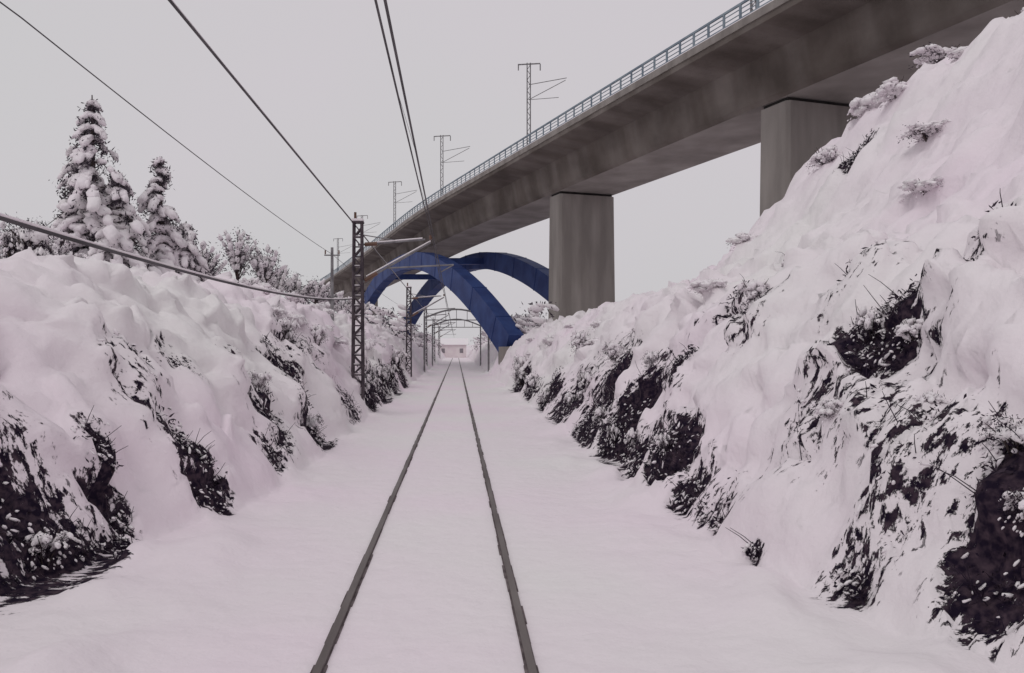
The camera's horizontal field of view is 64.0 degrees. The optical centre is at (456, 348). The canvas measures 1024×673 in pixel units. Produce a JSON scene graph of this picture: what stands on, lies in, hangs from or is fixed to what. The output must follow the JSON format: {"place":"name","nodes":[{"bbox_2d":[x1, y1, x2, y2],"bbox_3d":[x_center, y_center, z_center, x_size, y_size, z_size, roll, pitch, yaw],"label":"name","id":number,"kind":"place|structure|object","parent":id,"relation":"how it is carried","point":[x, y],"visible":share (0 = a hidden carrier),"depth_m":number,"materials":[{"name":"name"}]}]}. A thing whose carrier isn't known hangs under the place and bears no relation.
{"place":"outdoors","nodes":[
{"label":"outdoors","id":0,"kind":"place"},
{"bbox_2d":[0,0,768,345],"label":"sky","id":1,"kind":"structure","parent":0,"point":[319,70],"materials":[{"name":"grey"}]},
{"bbox_2d":[0,11,1023,672],"bbox_3d":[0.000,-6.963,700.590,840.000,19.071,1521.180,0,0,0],"label":"snowy ground","id":2,"kind":"structure","parent":0,"point":[614,569],"depth_m":10.56,"materials":[{"name":"white snow"}]},
{"bbox_2d":[0,228,26,256],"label":"snow covered shrub","id":3,"kind":"object","parent":2,"relation":"on","point":[4,241],"visible":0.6,"depth_m":16.82,"materials":[{"name":"white snow"}]},
{"bbox_2d":[0,224,44,258],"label":"snow covered shrub","id":4,"kind":"object","parent":2,"relation":"on","point":[1,249],"visible":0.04,"depth_m":17.64,"materials":[{"name":"white snow"}]},
{"bbox_2d":[0,212,54,255],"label":"snow covered shrub","id":5,"kind":"object","parent":2,"relation":"on","point":[30,237],"visible":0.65,"depth_m":16.80,"materials":[{"name":"white snow"}]},
{"bbox_2d":[25,240,61,255],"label":"snow covered shrub","id":6,"kind":"object","parent":2,"relation":"on","point":[37,251],"visible":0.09,"depth_m":16.63,"materials":[{"name":"white snow"}]},
{"bbox_2d":[12,524,81,569],"bbox_3d":[-4.513,2.203,8.932,0.714,0.582,0.608,0,0,12],"label":"snow covered shrub","id":7,"kind":"object","parent":2,"relation":"on","point":[44,540],"visible":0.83,"depth_m":8.85,"materials":[{"name":"white snow"}]},
{"bbox_2d":[41,230,75,254],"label":"snow covered shrub","id":8,"kind":"object","parent":2,"relation":"on","point":[56,243],"visible":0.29,"depth_m":18.24,"materials":[{"name":"white snow"}]},
{"bbox_2d":[47,160,88,251],"bbox_3d":[-13.557,-3.856,28.635,4.067,5.816,3.039,0,0,-33],"label":"snow laden pine tree","id":9,"kind":"object","parent":2,"relation":"on","point":[58,221],"visible":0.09,"depth_m":28.20,"materials":[{"name":"white snow"}]},
{"bbox_2d":[63,249,85,257],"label":"snow covered shrub","id":10,"kind":"object","parent":2,"relation":"on","point":[76,254],"visible":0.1,"depth_m":18.04,"materials":[{"name":"white snow"}]},
{"bbox_2d":[43,95,135,268],"bbox_3d":[-12.747,-5.132,28.103,3.569,7.151,3.501,0,0,0],"label":"snow laden pine tree","id":11,"kind":"object","parent":2,"relation":"on","point":[87,178],"visible":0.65,"depth_m":27.51,"materials":[{"name":"white snow"}]},
{"bbox_2d":[86,170,162,274],"bbox_3d":[-11.470,-3.750,27.818,3.008,4.758,2.703,0,0,0],"label":"snow laden pine tree","id":12,"kind":"object","parent":2,"relation":"on","point":[131,228],"visible":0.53,"depth_m":27.64,"materials":[{"name":"white snow"}]},
{"bbox_2d":[134,156,198,273],"bbox_3d":[-10.912,-4.155,29.929,2.621,5.834,2.539,0,0,-44],"label":"snow laden pine tree","id":13,"kind":"object","parent":2,"relation":"on","point":[168,238],"visible":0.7,"depth_m":29.72,"materials":[{"name":"white snow"}]},
{"bbox_2d":[175,221,212,282],"bbox_3d":[-10.124,-2.822,30.514,2.446,3.890,2.104,0,0,38],"label":"snow laden pine tree","id":14,"kind":"object","parent":2,"relation":"on","point":[190,262],"visible":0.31,"depth_m":30.27,"materials":[{"name":"white snow"}]},
{"bbox_2d":[198,240,222,275],"bbox_3d":[-10.325,-3.124,32.996,1.892,2.437,2.022,0,0,42],"label":"snow laden broadleaf tree","id":15,"kind":"object","parent":2,"relation":"on","point":[215,261],"visible":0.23,"depth_m":32.75,"materials":[{"name":"white snow"}]},
{"bbox_2d":[201,247,227,275],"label":"snow laden broadleaf tree","id":16,"kind":"object","parent":2,"relation":"on","point":[205,250],"visible":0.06,"depth_m":35.75,"materials":[{"name":"white snow"}]},
{"bbox_2d":[216,227,256,279],"bbox_3d":[-10.173,-3.847,38.000,1.809,3.720,2.140,0,0,0],"label":"snow laden broadleaf tree","id":17,"kind":"object","parent":2,"relation":"on","point":[239,257],"visible":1,"depth_m":37.66,"materials":[{"name":"white snow"}]},
{"bbox_2d":[235,276,261,284],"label":"snow laden broadleaf tree","id":18,"kind":"object","parent":2,"relation":"on","point":[251,281],"visible":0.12,"depth_m":33.63,"materials":[{"name":"white snow"}]},
{"bbox_2d":[248,371,271,391],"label":"snow covered shrub","id":19,"kind":"object","parent":2,"relation":"on","point":[254,376],"visible":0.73,"depth_m":17.54,"materials":[{"name":"white snow"}]},
{"bbox_2d":[245,239,288,282],"bbox_3d":[-8.991,-3.446,38.488,2.182,3.560,2.036,0,0,0],"label":"snow laden broadleaf tree","id":20,"kind":"object","parent":2,"relation":"on","point":[262,265],"visible":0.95,"depth_m":38.26,"materials":[{"name":"white snow"}]},
{"bbox_2d":[257,280,280,294],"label":"snow covered shrub","id":21,"kind":"object","parent":2,"relation":"on","point":[265,285],"visible":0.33,"depth_m":29.20,"materials":[{"name":"white snow"}]},
{"bbox_2d":[270,304,288,317],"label":"snow covered shrub","id":22,"kind":"object","parent":2,"relation":"on","point":[278,311],"visible":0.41,"depth_m":24.17,"materials":[{"name":"white snow"}]},
{"bbox_2d":[267,265,294,291],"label":"snow laden broadleaf tree","id":23,"kind":"object","parent":2,"relation":"on","point":[281,284],"visible":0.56,"depth_m":41.80,"materials":[{"name":"white snow"}]},
{"bbox_2d":[278,317,300,340],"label":"snow covered shrub","id":24,"kind":"object","parent":2,"relation":"on","point":[289,328],"visible":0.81,"depth_m":23.91,"materials":[{"name":"white snow"}]},
{"bbox_2d":[284,291,304,302],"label":"snow covered shrub","id":25,"kind":"object","parent":2,"relation":"on","point":[294,299],"visible":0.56,"depth_m":35.22,"materials":[{"name":"white snow"}]},
{"bbox_2d":[288,314,308,329],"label":"snow covered shrub","id":26,"kind":"object","parent":2,"relation":"on","point":[301,319],"visible":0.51,"depth_m":26.13,"materials":[{"name":"white snow"}]},
{"bbox_2d":[284,273,316,299],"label":"snow laden broadleaf tree","id":27,"kind":"object","parent":2,"relation":"on","point":[296,287],"visible":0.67,"depth_m":43.74,"materials":[{"name":"white snow"}]},
{"bbox_2d":[306,413,323,436],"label":"snow covered shrub","id":28,"kind":"object","parent":2,"relation":"on","point":[313,423],"visible":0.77,"depth_m":20.03,"materials":[{"name":"white snow"}]},
{"bbox_2d":[301,276,329,303],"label":"snow laden broadleaf tree","id":29,"kind":"object","parent":2,"relation":"on","point":[321,290],"visible":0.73,"depth_m":47.67,"materials":[{"name":"white snow"}]},
{"bbox_2d":[308,303,323,311],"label":"snow covered shrub","id":30,"kind":"object","parent":2,"relation":"on","point":[316,306],"visible":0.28,"depth_m":36.01,"materials":[{"name":"white snow"}]},
{"bbox_2d":[310,324,328,346],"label":"snow covered shrub","id":31,"kind":"object","parent":2,"relation":"on","point":[319,333],"visible":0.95,"depth_m":26.86,"materials":[{"name":"white snow"}]},
{"bbox_2d":[318,302,334,308],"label":"snow covered shrub","id":32,"kind":"object","parent":2,"relation":"on","point":[326,305],"visible":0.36,"depth_m":45.04,"materials":[{"name":"white snow"}]},
{"bbox_2d":[321,307,334,315],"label":"snow covered shrub","id":33,"kind":"object","parent":2,"relation":"on","point":[330,311],"visible":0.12,"depth_m":38.73,"materials":[{"name":"white snow"}]},
{"bbox_2d":[325,325,334,334],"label":"snow covered shrub","id":34,"kind":"object","parent":2,"relation":"on","point":[329,328],"visible":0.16,"depth_m":30.72,"materials":[{"name":"white snow"}]},
{"bbox_2d":[324,247,339,320],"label":"utility pole","id":35,"kind":"object","parent":2,"relation":"on","point":[332,255],"visible":0.88,"depth_m":41.94,"materials":[{"name":"grey metal"}]},
{"bbox_2d":[0,1,412,316],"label":"utility wire","id":36,"kind":"object","parent":35,"relation":"attached to","point":[145,115],"visible":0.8,"depth_m":15.95,"materials":[{"name":"black metal"}]},
{"bbox_2d":[322,284,344,305],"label":"snow laden broadleaf tree","id":37,"kind":"object","parent":2,"relation":"on","point":[338,294],"visible":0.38,"depth_m":51.64,"materials":[{"name":"white snow"}]},
{"bbox_2d":[334,336,348,347],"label":"snow covered shrub","id":38,"kind":"object","parent":2,"relation":"on","point":[338,340],"visible":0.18,"depth_m":31.46,"materials":[{"name":"white snow"}]},
{"bbox_2d":[334,295,355,313],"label":"snow laden broadleaf tree","id":39,"kind":"object","parent":2,"relation":"on","point":[345,305],"visible":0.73,"depth_m":55.72,"materials":[{"name":"white snow"}]},
{"bbox_2d":[348,296,370,317],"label":"snow laden broadleaf tree","id":40,"kind":"object","parent":2,"relation":"on","point":[366,306],"visible":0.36,"depth_m":59.75,"materials":[{"name":"white snow"}]},
{"bbox_2d":[358,376,370,400],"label":"snow covered shrub","id":41,"kind":"object","parent":2,"relation":"on","point":[367,385],"visible":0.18,"depth_m":31.50,"materials":[{"name":"white snow"}]},
{"bbox_2d":[364,339,375,349],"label":"snow covered shrub","id":42,"kind":"object","parent":2,"relation":"on","point":[370,344],"visible":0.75,"depth_m":41.57,"materials":[{"name":"white snow"}]},
{"bbox_2d":[365,364,382,391],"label":"snow covered shrub","id":43,"kind":"object","parent":2,"relation":"on","point":[370,376],"visible":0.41,"depth_m":35.87,"materials":[{"name":"white snow"}]},
{"bbox_2d":[374,334,386,339],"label":"snow covered shrub","id":44,"kind":"object","parent":2,"relation":"on","point":[381,337],"visible":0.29,"depth_m":52.36,"materials":[{"name":"white snow"}]},
{"bbox_2d":[375,364,389,388],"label":"snow covered shrub","id":45,"kind":"object","parent":2,"relation":"on","point":[384,371],"visible":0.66,"depth_m":40.82,"materials":[{"name":"white snow"}]},
{"bbox_2d":[386,362,399,384],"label":"snow covered shrub","id":46,"kind":"object","parent":2,"relation":"on","point":[392,369],"visible":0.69,"depth_m":45.80,"materials":[{"name":"white snow"}]},
{"bbox_2d":[391,348,408,372],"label":"snow covered shrub","id":47,"kind":"object","parent":2,"relation":"on","point":[398,358],"visible":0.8,"depth_m":51.77,"materials":[{"name":"white snow"}]},
{"bbox_2d":[351,212,453,399],"bbox_3d":[-1.973,-1.524,30.000,3.766,6.991,0.472,0,0,0],"label":"lattice mast","id":48,"kind":"object","parent":2,"relation":"on","point":[373,274],"visible":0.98,"depth_m":29.84,"materials":[{"name":"metal"}]},
{"bbox_2d":[0,213,351,299],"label":"sagging cable","id":49,"kind":"object","parent":48,"relation":"attached to","point":[35,227],"visible":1,"depth_m":9.36,"materials":[{"name":"metal"}]},
{"bbox_2d":[383,0,453,334],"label":"contact wire","id":50,"kind":"object","parent":48,"relation":"attached to","point":[394,48],"visible":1,"depth_m":9.30,"materials":[{"name":"black metal"}]},
{"bbox_2d":[310,358,538,672],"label":"railway track","id":51,"kind":"structure","parent":2,"relation":"on","point":[331,640],"depth_m":8.87,"materials":[{"name":"metal"}]},
{"bbox_2d":[300,286,558,349],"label":"distant woodland","id":52,"kind":"object","parent":2,"relation":"on","point":[529,320],"visible":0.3,"depth_m":75.66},
{"bbox_2d":[406,283,454,376],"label":"lattice mast","id":53,"kind":"object","parent":2,"relation":"on","point":[410,317],"visible":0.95,"depth_m":61.83,"materials":[{"name":"metal"}]},
{"bbox_2d":[424,306,455,363],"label":"lattice mast","id":54,"kind":"object","parent":2,"relation":"on","point":[431,325],"visible":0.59,"depth_m":94.84,"materials":[{"name":"metal"}]},
{"bbox_2d":[432,319,455,359],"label":"lattice mast","id":55,"kind":"object","parent":2,"relation":"on","point":[434,332],"visible":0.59,"depth_m":129.83,"materials":[{"name":"metal"}]},
{"bbox_2d":[438,325,451,357],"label":"lattice mast","id":56,"kind":"object","parent":2,"relation":"on","point":[441,336],"visible":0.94,"depth_m":169.83,"materials":[{"name":"metal"}]},
{"bbox_2d":[439,345,465,357],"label":"walls","id":57,"kind":"structure","parent":2,"relation":"on","point":[452,351],"depth_m":232.50,"materials":[{"name":"paint"}]},
{"bbox_2d":[436,338,467,344],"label":"roof","id":58,"kind":"structure","parent":57,"relation":"on","point":[454,341],"depth_m":234.00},
{"bbox_2d":[441,348,462,352],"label":"windows","id":59,"kind":"structure","parent":57,"relation":"attached to","point":[443,350],"depth_m":232.45,"materials":[{"name":"grey glass"}]},
{"bbox_2d":[423,308,489,371],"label":"catenary portal","id":60,"kind":"object","parent":2,"relation":"on","point":[448,320],"visible":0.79,"depth_m":84.03,"materials":[{"name":"metal"}]},
{"bbox_2d":[374,0,449,318],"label":"messenger wire","id":61,"kind":"object","parent":60,"relation":"attached to","point":[382,30],"visible":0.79,"depth_m":12.62,"materials":[{"name":"black metal"}]},
{"bbox_2d":[395,85,452,331],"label":"wire dropper","id":62,"kind":"object","parent":61,"relation":"hanging from","point":[419,183],"visible":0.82,"depth_m":18.00,"materials":[{"name":"black metal"}]},
{"bbox_2d":[0,130,1023,640],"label":"bank undergrowth","id":63,"kind":"object","parent":2,"relation":"on","point":[698,486],"visible":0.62,"depth_m":10.19,"materials":[{"name":"black plant"}]},
{"bbox_2d":[511,368,526,386],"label":"snow covered shrub","id":64,"kind":"object","parent":2,"relation":"on","point":[519,377],"visible":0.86,"depth_m":44.94,"materials":[{"name":"white snow"}]},
{"bbox_2d":[510,355,528,377],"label":"snow covered shrub","id":65,"kind":"object","parent":2,"relation":"on","point":[519,362],"visible":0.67,"depth_m":49.70,"materials":[{"name":"white snow"}]},
{"bbox_2d":[527,373,538,392],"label":"snow covered shrub","id":66,"kind":"object","parent":2,"relation":"on","point":[531,382],"visible":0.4,"depth_m":37.87,"materials":[{"name":"white snow"}]},
{"bbox_2d":[537,387,549,406],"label":"snow covered shrub","id":67,"kind":"object","parent":2,"relation":"on","point":[541,397],"visible":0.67,"depth_m":32.90,"materials":[{"name":"white snow"}]},
{"bbox_2d":[542,334,554,347],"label":"snow covered shrub","id":68,"kind":"object","parent":2,"relation":"on","point":[548,340],"visible":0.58,"depth_m":42.68,"materials":[{"name":"white snow"}]},
{"bbox_2d":[564,323,574,327],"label":"snow covered shrub","id":69,"kind":"object","parent":2,"relation":"on","point":[570,325],"visible":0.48,"depth_m":41.05,"materials":[{"name":"white snow"}]},
{"bbox_2d":[561,389,581,413],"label":"snow covered shrub","id":70,"kind":"object","parent":2,"relation":"on","point":[569,397],"visible":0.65,"depth_m":26.91,"materials":[{"name":"white snow"}]},
{"bbox_2d":[569,330,589,356],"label":"snow covered shrub","id":71,"kind":"object","parent":2,"relation":"on","point":[579,339],"visible":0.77,"depth_m":30.75,"materials":[{"name":"white snow"}]},
{"bbox_2d":[577,369,594,394],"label":"snow covered shrub","id":72,"kind":"object","parent":2,"relation":"on","point":[585,379],"visible":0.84,"depth_m":24.36,"materials":[{"name":"white snow"}]},
{"bbox_2d":[584,337,598,345],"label":"snow covered shrub","id":73,"kind":"object","parent":2,"relation":"on","point":[592,341],"visible":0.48,"depth_m":30.51,"materials":[{"name":"white snow"}]},
{"bbox_2d":[590,321,602,332],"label":"snow covered shrub","id":74,"kind":"object","parent":2,"relation":"on","point":[595,324],"visible":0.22,"depth_m":32.49,"materials":[{"name":"white snow"}]},
{"bbox_2d":[589,403,610,424],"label":"snow covered shrub","id":75,"kind":"object","parent":2,"relation":"on","point":[598,414],"visible":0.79,"depth_m":20.95,"materials":[{"name":"white snow"}]},
{"bbox_2d":[601,343,623,363],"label":"snow covered shrub","id":76,"kind":"object","parent":2,"relation":"on","point":[613,350],"visible":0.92,"depth_m":23.91,"materials":[{"name":"white snow"}]},
{"bbox_2d":[604,419,625,447],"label":"snow covered shrub","id":77,"kind":"object","parent":2,"relation":"on","point":[612,431],"visible":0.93,"depth_m":18.38,"materials":[{"name":"white snow"}]},
{"bbox_2d":[623,427,640,450],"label":"snow covered shrub","id":78,"kind":"object","parent":2,"relation":"on","point":[631,435],"visible":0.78,"depth_m":16.34,"materials":[{"name":"white snow"}]},
{"bbox_2d":[640,351,658,371],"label":"snow covered shrub","id":79,"kind":"object","parent":2,"relation":"on","point":[651,357],"visible":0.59,"depth_m":18.93,"materials":[{"name":"white snow"}]},
{"bbox_2d":[654,433,676,457],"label":"snow covered shrub","id":80,"kind":"object","parent":2,"relation":"on","point":[661,438],"visible":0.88,"depth_m":13.34,"materials":[{"name":"white snow"}]},
{"bbox_2d":[320,0,1023,363],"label":"railway viaduct","id":81,"kind":"object","parent":2,"relation":"on","point":[784,82],"visible":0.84,"depth_m":54.45,"materials":[{"name":"concrete"}]},
{"bbox_2d":[333,238,349,270],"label":"catenary mast","id":82,"kind":"object","parent":81,"relation":"on","point":[337,251],"visible":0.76,"depth_m":170.97,"materials":[{"name":"metal"}]},
{"bbox_2d":[388,181,416,222],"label":"catenary mast","id":83,"kind":"object","parent":81,"relation":"on","point":[395,198],"visible":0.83,"depth_m":119.93,"materials":[{"name":"metal"}]},
{"bbox_2d":[434,135,469,195],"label":"catenary mast","id":84,"kind":"object","parent":81,"relation":"on","point":[440,136],"visible":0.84,"depth_m":94.95,"materials":[{"name":"metal"}]},
{"bbox_2d":[518,63,565,143],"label":"catenary mast","id":85,"kind":"object","parent":81,"relation":"on","point":[530,84],"visible":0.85,"depth_m":70.93,"materials":[{"name":"metal"}]},
{"bbox_2d":[750,0,755,11],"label":"catenary mast","id":86,"kind":"object","parent":81,"relation":"on","point":[751,5],"visible":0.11,"depth_m":42.98,"materials":[{"name":"metal"}]},
{"bbox_2d":[687,279,727,296],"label":"snow covered shrub","id":87,"kind":"object","parent":2,"relation":"on","point":[699,286],"visible":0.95,"depth_m":19.28,"materials":[{"name":"white snow"}]},
{"bbox_2d":[726,232,757,250],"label":"snow covered shrub","id":88,"kind":"object","parent":2,"relation":"on","point":[742,237],"visible":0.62,"depth_m":26.68,"materials":[{"name":"white snow"}]},
{"bbox_2d":[736,278,769,309],"bbox_3d":[5.088,-0.891,13.997,0.626,0.650,0.558,0,0,-33],"label":"snow covered shrub","id":89,"kind":"object","parent":2,"relation":"on","point":[752,288],"visible":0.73,"depth_m":13.88,"materials":[{"name":"white snow"}]},
{"bbox_2d":[806,145,839,174],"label":"snow covered shrub","id":90,"kind":"object","parent":2,"relation":"on","point":[823,156],"visible":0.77,"depth_m":25.42,"materials":[{"name":"white snow"}]},
{"bbox_2d":[813,398,842,422],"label":"snow covered shrub","id":91,"kind":"object","parent":2,"relation":"on","point":[829,407],"visible":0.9,"depth_m":9.53,"materials":[{"name":"white snow"}]},
{"bbox_2d":[847,92,881,128],"bbox_3d":[13.189,-7.516,25.966,1.364,1.149,1.733,-3,3,0],"label":"snow covered shrub","id":92,"kind":"object","parent":2,"relation":"on","point":[859,107],"visible":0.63,"depth_m":25.63,"materials":[{"name":"white snow"}]},
{"bbox_2d":[849,302,892,344],"bbox_3d":[5.210,-0.260,10.181,0.559,0.672,0.441,-3,1,19],"label":"snow covered shrub","id":93,"kind":"object","parent":2,"relation":"on","point":[862,322],"visible":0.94,"depth_m":10.13,"materials":[{"name":"white snow"}]},
{"bbox_2d":[873,76,907,107],"bbox_3d":[12.428,-7.195,22.997,1.258,0.848,1.256,0,0,42],"label":"snow covered shrub","id":94,"kind":"object","parent":2,"relation":"on","point":[891,89],"visible":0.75,"depth_m":22.79,"materials":[{"name":"white snow"}]},
{"bbox_2d":[887,318,923,345],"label":"snow covered shrub","id":95,"kind":"object","parent":2,"relation":"on","point":[910,328],"visible":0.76,"depth_m":9.58,"materials":[{"name":"white snow"}]},
{"bbox_2d":[898,176,944,201],"bbox_3d":[9.201,-3.071,16.009,0.948,0.492,1.083,5,-2,-30],"label":"snow covered shrub","id":96,"kind":"object","parent":2,"relation":"on","point":[917,187],"visible":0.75,"depth_m":15.86,"materials":[{"name":"white snow"}]},
{"bbox_2d":[898,119,950,147],"bbox_3d":[10.965,-5.034,18.944,1.222,0.652,1.361,1,1,-20],"label":"snow covered shrub","id":97,"kind":"object","parent":2,"relation":"on","point":[917,132],"visible":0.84,"depth_m":18.84,"materials":[{"name":"white snow"}]},
{"bbox_2d":[914,389,950,404],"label":"snow covered shrub","id":98,"kind":"object","parent":2,"relation":"on","point":[929,397],"visible":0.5,"depth_m":8.30,"materials":[{"name":"white snow"}]},
{"bbox_2d":[908,42,966,68],"bbox_3d":[15.462,-9.177,26.076,2.269,1.118,1.733,2,1,3],"label":"snow covered shrub","id":99,"kind":"object","parent":2,"relation":"on","point":[935,53],"visible":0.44,"depth_m":25.84,"materials":[{"name":"white snow"}]},
{"bbox_2d":[945,46,967,59],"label":"snow covered shrub","id":100,"kind":"object","parent":2,"relation":"on","point":[955,53],"visible":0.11,"depth_m":22.13,"materials":[{"name":"white snow"}]},
{"bbox_2d":[978,408,1023,458],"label":"snow covered shrub","id":101,"kind":"object","parent":2,"relation":"on","point":[1004,434],"visible":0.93,"depth_m":7.08,"materials":[{"name":"white snow"}]},
{"bbox_2d":[996,480,1023,536],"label":"snow covered shrub","id":102,"kind":"object","parent":2,"relation":"on","point":[1015,499],"visible":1,"depth_m":6.66,"materials":[{"name":"white snow"}]},
{"bbox_3d":[-1.973,-1.095,-20.000,3.766,7.850,0.472,0,0,0],"label":"lattice mast","id":103,"kind":"object","parent":2,"relation":"on","visible":0},
{"bbox_2d":[168,0,437,325],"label":"feeder wire","id":104,"kind":"object","parent":103,"relation":"attached to","point":[188,22],"visible":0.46,"depth_m":15.54,"materials":[{"name":"black metal"}]}
]}

